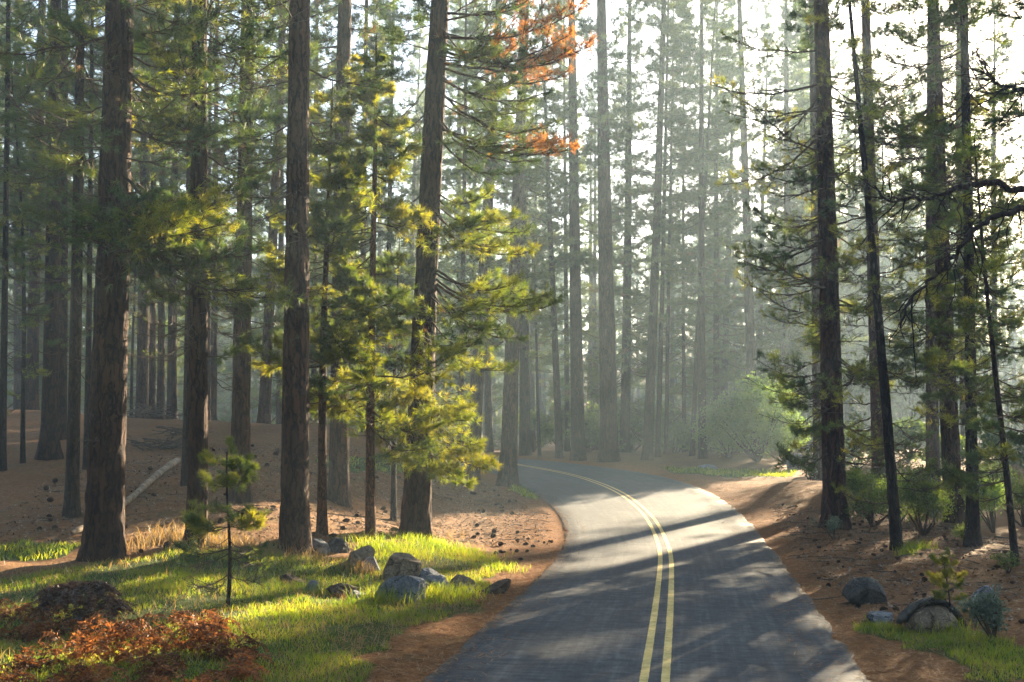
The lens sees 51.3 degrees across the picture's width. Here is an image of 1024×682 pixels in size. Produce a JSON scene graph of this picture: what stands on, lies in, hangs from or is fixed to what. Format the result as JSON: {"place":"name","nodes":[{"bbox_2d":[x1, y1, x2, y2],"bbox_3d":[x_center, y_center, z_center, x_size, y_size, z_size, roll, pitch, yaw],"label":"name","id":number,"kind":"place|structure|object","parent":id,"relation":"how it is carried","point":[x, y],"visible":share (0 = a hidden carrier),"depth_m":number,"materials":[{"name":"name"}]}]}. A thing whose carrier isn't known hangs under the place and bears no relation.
{"place":"outdoors","nodes":[
{"label":"outdoors","id":0,"kind":"place"},
{"bbox_2d":[0,349,1023,681],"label":"ground","id":1,"kind":"structure","parent":0,"point":[30,475],"depth_m":27.42,"materials":[{"name":"soil"}]},
{"bbox_2d":[0,72,50,463],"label":"pine tree","id":2,"kind":"object","parent":1,"relation":"on","point":[22,424],"visible":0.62,"depth_m":36.34,"materials":[{"name":"green plant"}]},
{"bbox_2d":[0,642,67,679],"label":"dead fern","id":3,"kind":"object","parent":1,"relation":"on","point":[30,662],"visible":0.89,"depth_m":13.36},
{"bbox_2d":[0,0,85,413],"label":"pine tree","id":4,"kind":"object","parent":1,"relation":"on","point":[17,290],"visible":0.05,"depth_m":73.79,"materials":[{"name":"green plant"}]},
{"bbox_2d":[0,602,93,645],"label":"dead fern","id":5,"kind":"object","parent":1,"relation":"on","point":[35,631],"visible":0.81,"depth_m":15.34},
{"bbox_2d":[0,0,94,471],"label":"pine tree","id":6,"kind":"object","parent":1,"relation":"on","point":[6,245],"visible":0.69,"depth_m":35.18,"materials":[{"name":"green plant"}]},
{"bbox_2d":[0,0,100,409],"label":"pine tree","id":7,"kind":"object","parent":1,"relation":"on","point":[32,392],"visible":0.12,"depth_m":54.11,"materials":[{"name":"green plant"}]},
{"bbox_2d":[0,0,103,460],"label":"pine tree","id":8,"kind":"object","parent":1,"relation":"on","point":[49,446],"visible":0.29,"depth_m":37.23,"materials":[{"name":"green plant"}]},
{"bbox_2d":[32,630,118,664],"bbox_3d":[-5.719,4.019,13.960,0.749,0.478,1.030,5,-7,-44],"label":"dead fern","id":9,"kind":"object","parent":1,"relation":"on","point":[82,639],"visible":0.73,"depth_m":13.90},
{"bbox_2d":[0,0,151,439],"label":"pine tree","id":10,"kind":"object","parent":1,"relation":"on","point":[64,298],"visible":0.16,"depth_m":41.95,"materials":[{"name":"green plant"}]},
{"bbox_2d":[0,0,156,517],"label":"pine tree","id":11,"kind":"object","parent":1,"relation":"on","point":[71,505],"visible":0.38,"depth_m":27.74,"materials":[{"name":"green plant"}]},
{"bbox_2d":[23,579,138,629],"bbox_3d":[-6.800,4.135,16.828,1.633,0.734,1.529,0,-5,0],"label":"fern mound","id":12,"kind":"object","parent":1,"relation":"on","point":[58,593],"visible":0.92,"depth_m":16.55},
{"bbox_2d":[42,0,139,469],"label":"pine tree","id":13,"kind":"object","parent":1,"relation":"on","point":[89,334],"visible":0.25,"depth_m":35.41,"materials":[{"name":"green plant"}]},
{"bbox_2d":[64,609,139,650],"bbox_3d":[-5.941,4.210,15.372,0.921,0.587,1.266,-1,-5,6],"label":"dead fern","id":14,"kind":"object","parent":1,"relation":"on","point":[109,625],"visible":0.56,"depth_m":15.23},
{"bbox_2d":[75,627,167,667],"bbox_3d":[-5.035,3.990,13.774,0.818,0.535,1.125,-5,-7,45],"label":"dead fern","id":15,"kind":"object","parent":1,"relation":"on","point":[131,653],"visible":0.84,"depth_m":13.81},
{"bbox_2d":[81,1,185,401],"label":"pine tree","id":16,"kind":"object","parent":1,"relation":"on","point":[181,316],"visible":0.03,"depth_m":74.52,"materials":[{"name":"green plant"}]},
{"bbox_2d":[0,0,283,561],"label":"pine tree","id":17,"kind":"object","parent":1,"relation":"on","point":[116,239],"visible":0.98,"depth_m":22.45,"materials":[{"name":"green plant"}]},
{"bbox_2d":[73,0,216,418],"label":"pine tree","id":18,"kind":"object","parent":1,"relation":"on","point":[142,379],"visible":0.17,"depth_m":56.98,"materials":[{"name":"green plant"}]},
{"bbox_2d":[123,651,189,681],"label":"dead fern","id":19,"kind":"object","parent":1,"relation":"on","point":[158,661],"visible":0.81,"depth_m":13.22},
{"bbox_2d":[98,1,236,419],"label":"pine tree","id":20,"kind":"object","parent":1,"relation":"on","point":[172,379],"visible":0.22,"depth_m":56.14,"materials":[{"name":"green plant"}]},
{"bbox_2d":[132,3,211,418],"bbox_3d":[-19.365,-13.705,59.974,6.789,37.144,6.506,-1,-5,0],"label":"pine tree","id":21,"kind":"object","parent":1,"relation":"on","point":[152,378],"visible":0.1,"depth_m":58.07,"materials":[{"name":"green plant"}]},
{"bbox_2d":[132,5,214,418],"bbox_3d":[-19.810,-14.706,60.443,6.240,39.184,6.483,-1,-5,0],"label":"pine tree","id":22,"kind":"object","parent":1,"relation":"on","point":[161,376],"visible":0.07,"depth_m":59.04,"materials":[{"name":"green plant"}]},
{"bbox_2d":[140,621,224,661],"bbox_3d":[-4.489,4.085,14.519,1.143,0.507,0.894,2,-6,-23],"label":"dead fern","id":23,"kind":"object","parent":1,"relation":"on","point":[184,644],"visible":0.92,"depth_m":14.40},
{"bbox_2d":[147,0,237,485],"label":"pine tree","id":24,"kind":"object","parent":1,"relation":"on","point":[183,480],"visible":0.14,"depth_m":32.15,"materials":[{"name":"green plant"}]},
{"bbox_2d":[100,0,288,547],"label":"pine tree","id":25,"kind":"object","parent":1,"relation":"on","point":[198,423],"visible":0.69,"depth_m":24.08,"materials":[{"name":"green plant"}]},
{"bbox_2d":[157,0,271,420],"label":"pine tree","id":26,"kind":"object","parent":1,"relation":"on","point":[213,385],"visible":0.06,"depth_m":63.06,"materials":[{"name":"green plant"}]},
{"bbox_2d":[167,435,272,605],"bbox_3d":[-5.013,3.148,18.607,1.839,3.111,1.592,0,-5,0],"label":"pine sapling","id":27,"kind":"object","parent":1,"relation":"on","point":[197,523],"visible":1,"depth_m":18.47,"materials":[{"name":"green plant"}]},
{"bbox_2d":[170,0,272,419],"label":"pine tree","id":28,"kind":"object","parent":1,"relation":"on","point":[209,375],"visible":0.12,"depth_m":60.56,"materials":[{"name":"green plant"}]},
{"bbox_2d":[195,633,272,664],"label":"dead fern","id":29,"kind":"object","parent":1,"relation":"on","point":[222,650],"visible":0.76,"depth_m":14.32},
{"bbox_2d":[201,648,276,681],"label":"dead fern","id":30,"kind":"object","parent":1,"relation":"on","point":[246,670],"visible":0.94,"depth_m":13.30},
{"bbox_2d":[153,0,334,503],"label":"pine tree","id":31,"kind":"object","parent":1,"relation":"on","point":[240,422],"visible":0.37,"depth_m":30.33,"materials":[{"name":"green plant"}]},
{"bbox_2d":[210,72,277,421],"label":"pine tree","id":32,"kind":"object","parent":1,"relation":"on","point":[253,390],"visible":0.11,"depth_m":112.23,"materials":[{"name":"green plant"}]},
{"bbox_2d":[0,517,505,681],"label":"dry grass","id":33,"kind":"structure","parent":1,"relation":"on","point":[177,533],"depth_m":19.94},
{"bbox_2d":[213,0,337,423],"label":"pine tree","id":34,"kind":"object","parent":1,"relation":"on","point":[264,411],"visible":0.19,"depth_m":55.26,"materials":[{"name":"green plant"}]},
{"bbox_2d":[228,1,328,423],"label":"pine tree","id":35,"kind":"object","parent":1,"relation":"on","point":[276,401],"visible":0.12,"depth_m":72.21,"materials":[{"name":"green plant"}]},
{"bbox_2d":[217,0,379,423],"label":"pine tree","id":36,"kind":"object","parent":1,"relation":"on","point":[312,191],"visible":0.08,"depth_m":66.61,"materials":[{"name":"green plant"}]},
{"bbox_2d":[203,0,406,555],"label":"pine tree","id":37,"kind":"object","parent":1,"relation":"on","point":[294,523],"visible":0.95,"depth_m":24.55,"materials":[{"name":"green plant"}]},
{"bbox_2d":[247,78,392,534],"bbox_3d":[-4.872,-0.776,26.472,3.333,12.000,3.676,-1,-5,11],"label":"pine tree","id":38,"kind":"object","parent":1,"relation":"on","point":[333,211],"visible":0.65,"depth_m":26.28,"materials":[{"name":"green plant"}]},
{"bbox_2d":[237,0,412,507],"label":"pine tree","id":39,"kind":"object","parent":1,"relation":"on","point":[338,488],"visible":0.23,"depth_m":33.79,"materials":[{"name":"green plant"}]},
{"bbox_2d":[309,0,460,433],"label":"pine tree","id":40,"kind":"object","parent":1,"relation":"on","point":[388,238],"visible":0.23,"depth_m":56.88,"materials":[{"name":"green plant"}]},
{"bbox_2d":[309,33,466,539],"bbox_3d":[-3.570,-1.273,27.212,3.896,13.501,4.698,4,-6,-36],"label":"pine tree","id":41,"kind":"object","parent":1,"relation":"on","point":[332,347],"visible":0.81,"depth_m":26.75,"materials":[{"name":"green plant"}]},
{"bbox_2d":[375,237,415,521],"bbox_3d":[-3.510,1.374,33.792,2.356,9.500,2.705,1,-6,0],"label":"pine tree","id":42,"kind":"object","parent":1,"relation":"on","point":[393,510],"visible":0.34,"depth_m":33.40,"materials":[{"name":"green plant"}]},
{"bbox_2d":[375,575,427,602],"bbox_3d":[-2.069,4.693,19.759,0.911,0.720,0.502,-1,-5,14],"label":"boulder","id":43,"kind":"object","parent":1,"relation":"on","point":[418,584],"visible":0.47,"depth_m":19.66,"materials":[{"name":"grey stone"}]},
{"bbox_2d":[383,552,421,580],"bbox_3d":[-2.319,4.938,22.699,0.836,0.848,0.671,0,-5,0],"label":"boulder","id":44,"kind":"object","parent":1,"relation":"on","point":[399,563],"visible":0.56,"depth_m":22.45,"materials":[{"name":"beige stone"}]},
{"bbox_2d":[350,0,462,446],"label":"pine tree","id":45,"kind":"object","parent":1,"relation":"on","point":[406,17],"visible":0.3,"depth_m":58.62,"materials":[{"name":"green plant"}]},
{"bbox_2d":[376,23,444,447],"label":"pine tree","id":46,"kind":"object","parent":1,"relation":"on","point":[418,56],"visible":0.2,"depth_m":108.37,"materials":[{"name":"green plant"}]},
{"bbox_2d":[396,0,511,462],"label":"pine tree","id":47,"kind":"object","parent":1,"relation":"on","point":[446,180],"visible":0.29,"depth_m":67.37,"materials":[{"name":"green plant"}]},
{"bbox_2d":[434,0,502,449],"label":"pine tree","id":48,"kind":"object","parent":1,"relation":"on","point":[458,23],"visible":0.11,"depth_m":99.42,"materials":[{"name":"green plant"}]},
{"bbox_2d":[435,2,505,450],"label":"pine tree","id":49,"kind":"object","parent":1,"relation":"on","point":[495,392],"visible":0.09,"depth_m":91.86,"materials":[{"name":"green plant"}]},
{"bbox_2d":[366,0,598,540],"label":"pine tree","id":50,"kind":"object","parent":1,"relation":"on","point":[416,509],"visible":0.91,"depth_m":29.01,"materials":[{"name":"green plant"}]},
{"bbox_2d":[442,0,544,452],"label":"pine tree","id":51,"kind":"object","parent":1,"relation":"on","point":[487,397],"visible":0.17,"depth_m":80.92,"materials":[{"name":"green plant"}]},
{"bbox_2d":[436,0,564,479],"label":"pine tree","id":52,"kind":"object","parent":1,"relation":"on","point":[477,382],"visible":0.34,"depth_m":56.47,"materials":[{"name":"green plant"}]},
{"bbox_2d":[0,449,1023,681],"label":"grass","id":53,"kind":"structure","parent":1,"relation":"on","point":[288,610],"depth_m":18.97,"materials":[{"name":"plant"}]},
{"bbox_2d":[0,444,1023,622],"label":"bark chips","id":54,"kind":"object","parent":1,"relation":"on","point":[535,531],"visible":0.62,"depth_m":29.89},
{"bbox_2d":[7,181,1023,445],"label":"distant wood","id":55,"kind":"object","parent":1,"relation":"on","point":[639,395],"visible":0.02,"depth_m":173.09,"materials":[{"name":"green plant"}]},
{"bbox_2d":[15,448,1023,628],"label":"fallen twigs","id":56,"kind":"object","parent":1,"relation":"on","point":[882,533],"visible":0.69,"depth_m":29.12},
{"bbox_2d":[463,0,577,487],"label":"pine tree","id":57,"kind":"object","parent":1,"relation":"on","point":[507,475],"visible":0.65,"depth_m":52.98,"materials":[{"name":"green plant"}]},
{"bbox_2d":[472,0,568,455],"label":"pine tree","id":58,"kind":"object","parent":1,"relation":"on","point":[525,448],"visible":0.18,"depth_m":73.86,"materials":[{"name":"green plant"}]},
{"bbox_2d":[502,72,568,446],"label":"pine tree","id":59,"kind":"object","parent":1,"relation":"on","point":[532,388],"visible":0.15,"depth_m":101.57,"materials":[{"name":"green plant"}]},
{"bbox_2d":[503,0,597,457],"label":"pine tree","id":60,"kind":"object","parent":1,"relation":"on","point":[552,323],"visible":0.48,"depth_m":70.33,"materials":[{"name":"green plant"}]},
{"bbox_2d":[529,0,625,451],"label":"pine tree","id":61,"kind":"object","parent":1,"relation":"on","point":[565,385],"visible":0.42,"depth_m":84.42,"materials":[{"name":"green plant"}]},
{"bbox_2d":[526,0,629,460],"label":"pine tree","id":62,"kind":"object","parent":1,"relation":"on","point":[578,445],"visible":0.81,"depth_m":68.16,"materials":[{"name":"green plant"}]},
{"bbox_2d":[560,72,619,447],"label":"pine tree","id":63,"kind":"object","parent":1,"relation":"on","point":[588,346],"visible":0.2,"depth_m":118.24,"materials":[{"name":"green plant"}]},
{"bbox_2d":[569,90,618,447],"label":"pine tree","id":64,"kind":"object","parent":1,"relation":"on","point":[594,299],"visible":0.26,"depth_m":110.51,"materials":[{"name":"green plant"}]},
{"bbox_2d":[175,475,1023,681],"bbox_3d":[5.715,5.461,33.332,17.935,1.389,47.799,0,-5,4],"label":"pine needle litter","id":65,"kind":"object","parent":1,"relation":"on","point":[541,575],"visible":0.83,"depth_m":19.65,"materials":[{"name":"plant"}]},
{"bbox_2d":[564,0,656,461],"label":"pine tree","id":66,"kind":"object","parent":1,"relation":"on","point":[608,445],"visible":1,"depth_m":67.48,"materials":[{"name":"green plant"}]},
{"bbox_2d":[567,0,681,453],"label":"pine tree","id":67,"kind":"object","parent":1,"relation":"on","point":[625,351],"visible":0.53,"depth_m":80.40,"materials":[{"name":"green plant"}]},
{"bbox_2d":[589,66,664,406],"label":"pine tree","id":68,"kind":"object","parent":1,"relation":"on","point":[636,384],"visible":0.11,"depth_m":115.58,"materials":[{"name":"green plant"}]},
{"bbox_2d":[609,0,707,459],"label":"pine tree","id":69,"kind":"object","parent":1,"relation":"on","point":[652,318],"visible":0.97,"depth_m":69.83,"materials":[{"name":"green plant"}]},
{"bbox_2d":[611,0,708,453],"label":"pine tree","id":70,"kind":"object","parent":1,"relation":"on","point":[666,419],"visible":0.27,"depth_m":76.88,"materials":[{"name":"green plant"}]},
{"bbox_2d":[611,0,723,456],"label":"pine tree","id":71,"kind":"object","parent":1,"relation":"on","point":[676,238],"visible":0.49,"depth_m":72.77,"materials":[{"name":"green plant"}]},
{"bbox_2d":[618,12,741,451],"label":"pine tree","id":72,"kind":"object","parent":1,"relation":"on","point":[688,320],"visible":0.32,"depth_m":82.06,"materials":[{"name":"green plant"}]},
{"bbox_2d":[655,0,756,458],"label":"pine tree","id":73,"kind":"object","parent":1,"relation":"on","point":[700,287],"visible":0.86,"depth_m":70.64,"materials":[{"name":"green plant"}]},
{"bbox_2d":[661,0,754,455],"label":"pine tree","id":74,"kind":"object","parent":1,"relation":"on","point":[724,26],"visible":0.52,"depth_m":74.88,"materials":[{"name":"green plant"}]},
{"bbox_2d":[640,0,778,451],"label":"pine tree","id":75,"kind":"object","parent":1,"relation":"on","point":[728,352],"visible":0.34,"depth_m":86.33,"materials":[{"name":"green plant"}]},
{"bbox_2d":[689,412,749,457],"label":"shrub","id":76,"kind":"object","parent":1,"relation":"on","point":[727,452],"visible":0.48,"depth_m":68.55,"materials":[{"name":"green plant"}]},
{"bbox_2d":[696,24,757,428],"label":"pine tree","id":77,"kind":"object","parent":1,"relation":"on","point":[727,282],"visible":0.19,"depth_m":105.32,"materials":[{"name":"green plant"}]},
{"bbox_2d":[697,0,785,450],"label":"pine tree","id":78,"kind":"object","parent":1,"relation":"on","point":[743,159],"visible":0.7,"depth_m":77.27,"materials":[{"name":"green plant"}]},
{"bbox_2d":[693,371,803,461],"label":"shrub","id":79,"kind":"object","parent":1,"relation":"on","point":[742,419],"visible":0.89,"depth_m":65.28,"materials":[{"name":"green plant"}]},
{"bbox_2d":[707,0,795,442],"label":"pine tree","id":80,"kind":"object","parent":1,"relation":"on","point":[767,13],"visible":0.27,"depth_m":111.02,"materials":[{"name":"green plant"}]},
{"bbox_2d":[731,0,812,451],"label":"pine tree","id":81,"kind":"object","parent":1,"relation":"on","point":[787,334],"visible":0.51,"depth_m":81.66,"materials":[{"name":"green plant"}]},
{"bbox_2d":[745,409,810,463],"bbox_3d":[16.563,5.835,65.530,3.242,3.625,4.861,2,-6,-25],"label":"shrub","id":82,"kind":"object","parent":1,"relation":"on","point":[784,437],"visible":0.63,"depth_m":64.87,"materials":[{"name":"green plant"}]},
{"bbox_2d":[732,1,868,451],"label":"pine tree","id":83,"kind":"object","parent":1,"relation":"on","point":[802,64],"visible":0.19,"depth_m":84.20,"materials":[{"name":"green plant"}]},
{"bbox_2d":[772,0,863,480],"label":"pine tree","id":84,"kind":"object","parent":1,"relation":"on","point":[815,293],"visible":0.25,"depth_m":52.70,"materials":[{"name":"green plant"}]},
{"bbox_2d":[706,0,937,529],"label":"pine tree","id":85,"kind":"object","parent":1,"relation":"on","point":[827,344],"visible":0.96,"depth_m":34.48,"materials":[{"name":"green plant"}]},
{"bbox_2d":[791,3,864,365],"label":"pine tree","id":86,"kind":"object","parent":1,"relation":"on","point":[834,60],"visible":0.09,"depth_m":100.42,"materials":[{"name":"green plant"}]},
{"bbox_2d":[835,52,883,432],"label":"pine tree","id":87,"kind":"object","parent":1,"relation":"on","point":[847,408],"visible":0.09,"depth_m":125.73,"materials":[{"name":"green plant"}]},
{"bbox_2d":[842,577,887,604],"bbox_3d":[6.518,4.736,19.737,0.805,0.742,0.642,0,-5,0],"label":"boulder","id":88,"kind":"object","parent":1,"relation":"on","point":[862,590],"visible":0.71,"depth_m":19.50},
{"bbox_2d":[806,0,928,488],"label":"pine tree","id":89,"kind":"object","parent":1,"relation":"on","point":[867,34],"visible":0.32,"depth_m":48.54,"materials":[{"name":"green plant"}]},
{"bbox_2d":[803,0,954,550],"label":"pine tree","id":90,"kind":"object","parent":1,"relation":"on","point":[895,526],"visible":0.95,"depth_m":27.81,"materials":[{"name":"green plant"}]},
{"bbox_2d":[840,74,925,447],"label":"pine tree","id":91,"kind":"object","parent":1,"relation":"on","point":[896,397],"visible":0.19,"depth_m":109.40,"materials":[{"name":"green plant"}]},
{"bbox_2d":[841,461,924,526],"bbox_3d":[11.894,4.924,34.088,2.820,2.186,2.619,-1,-5,15],"label":"shrub","id":92,"kind":"object","parent":1,"relation":"on","point":[865,508],"visible":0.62,"depth_m":33.95,"materials":[{"name":"green plant"}]},
{"bbox_2d":[865,457,962,535],"bbox_3d":[11.340,4.414,29.998,2.486,2.270,2.354,0,-5,0],"label":"shrub","id":93,"kind":"object","parent":1,"relation":"on","point":[930,504],"visible":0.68,"depth_m":29.92,"materials":[{"name":"green plant"}]},
{"bbox_2d":[887,87,940,441],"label":"pine tree","id":94,"kind":"object","parent":1,"relation":"on","point":[910,400],"visible":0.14,"depth_m":124.40,"materials":[{"name":"green plant"}]},
{"bbox_2d":[896,597,965,633],"bbox_3d":[6.603,4.397,16.813,1.068,0.727,0.741,0,-5,0],"label":"boulder","id":95,"kind":"object","parent":1,"relation":"on","point":[926,611],"visible":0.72,"depth_m":16.64,"materials":[{"name":"beige stone"}]},
{"bbox_2d":[844,0,1023,523],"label":"pine tree","id":96,"kind":"object","parent":1,"relation":"on","point":[950,440],"visible":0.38,"depth_m":34.20,"materials":[{"name":"green plant"}]},
{"bbox_2d":[844,0,1023,387],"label":"pine tree","id":97,"kind":"object","parent":1,"relation":"on","point":[1016,190],"visible":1,"depth_m":20.30,"materials":[{"name":"green plant"}]},
{"bbox_2d":[873,0,1014,483],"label":"pine tree","id":98,"kind":"object","parent":1,"relation":"on","point":[934,444],"visible":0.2,"depth_m":50.13,"materials":[{"name":"green plant"}]},
{"bbox_2d":[924,547,968,612],"bbox_3d":[6.800,3.880,16.706,0.623,1.339,0.644,0,-5,0],"label":"pine sapling","id":99,"kind":"object","parent":1,"relation":"on","point":[940,593],"visible":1,"depth_m":16.64,"materials":[{"name":"green plant"}]},
{"bbox_2d":[870,0,1023,546],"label":"pine tree","id":100,"kind":"object","parent":1,"relation":"on","point":[972,532],"visible":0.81,"depth_m":27.59,"materials":[{"name":"green plant"}]},
{"bbox_2d":[920,136,1023,565],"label":"pine tree","id":101,"kind":"object","parent":1,"relation":"on","point":[947,470],"visible":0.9,"depth_m":23.28,"materials":[{"name":"green plant"}]},
{"bbox_2d":[951,583,1010,639],"bbox_3d":[6.914,3.974,15.558,0.763,0.876,0.690,1,-5,-15],"label":"shrub","id":102,"kind":"object","parent":1,"relation":"on","point":[992,612],"visible":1,"depth_m":15.58,"materials":[{"name":"green plant"}]},
{"bbox_2d":[959,475,1005,532],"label":"shrub","id":103,"kind":"object","parent":1,"relation":"on","point":[993,494],"visible":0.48,"depth_m":30.81,"materials":[{"name":"green plant"}]},
{"bbox_2d":[970,0,1023,448],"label":"pine tree","id":104,"kind":"object","parent":1,"relation":"on","point":[1011,139],"visible":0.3,"depth_m":81.15,"materials":[{"name":"green plant"}]},
{"bbox_2d":[0,0,1023,353],"label":"sky","id":105,"kind":"structure","parent":0,"point":[1018,59],"materials":[{"name":"white"}]},
{"bbox_2d":[424,455,870,681],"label":"road","id":106,"kind":"structure","parent":0,"point":[590,622],"depth_m":19.61,"materials":[{"name":"asphalt"}]},
{"bbox_2d":[489,460,673,681],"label":"road marking","id":107,"kind":"object","parent":106,"relation":"on","point":[645,669],"visible":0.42,"depth_m":19.01,"materials":[{"name":"yellow paint"}]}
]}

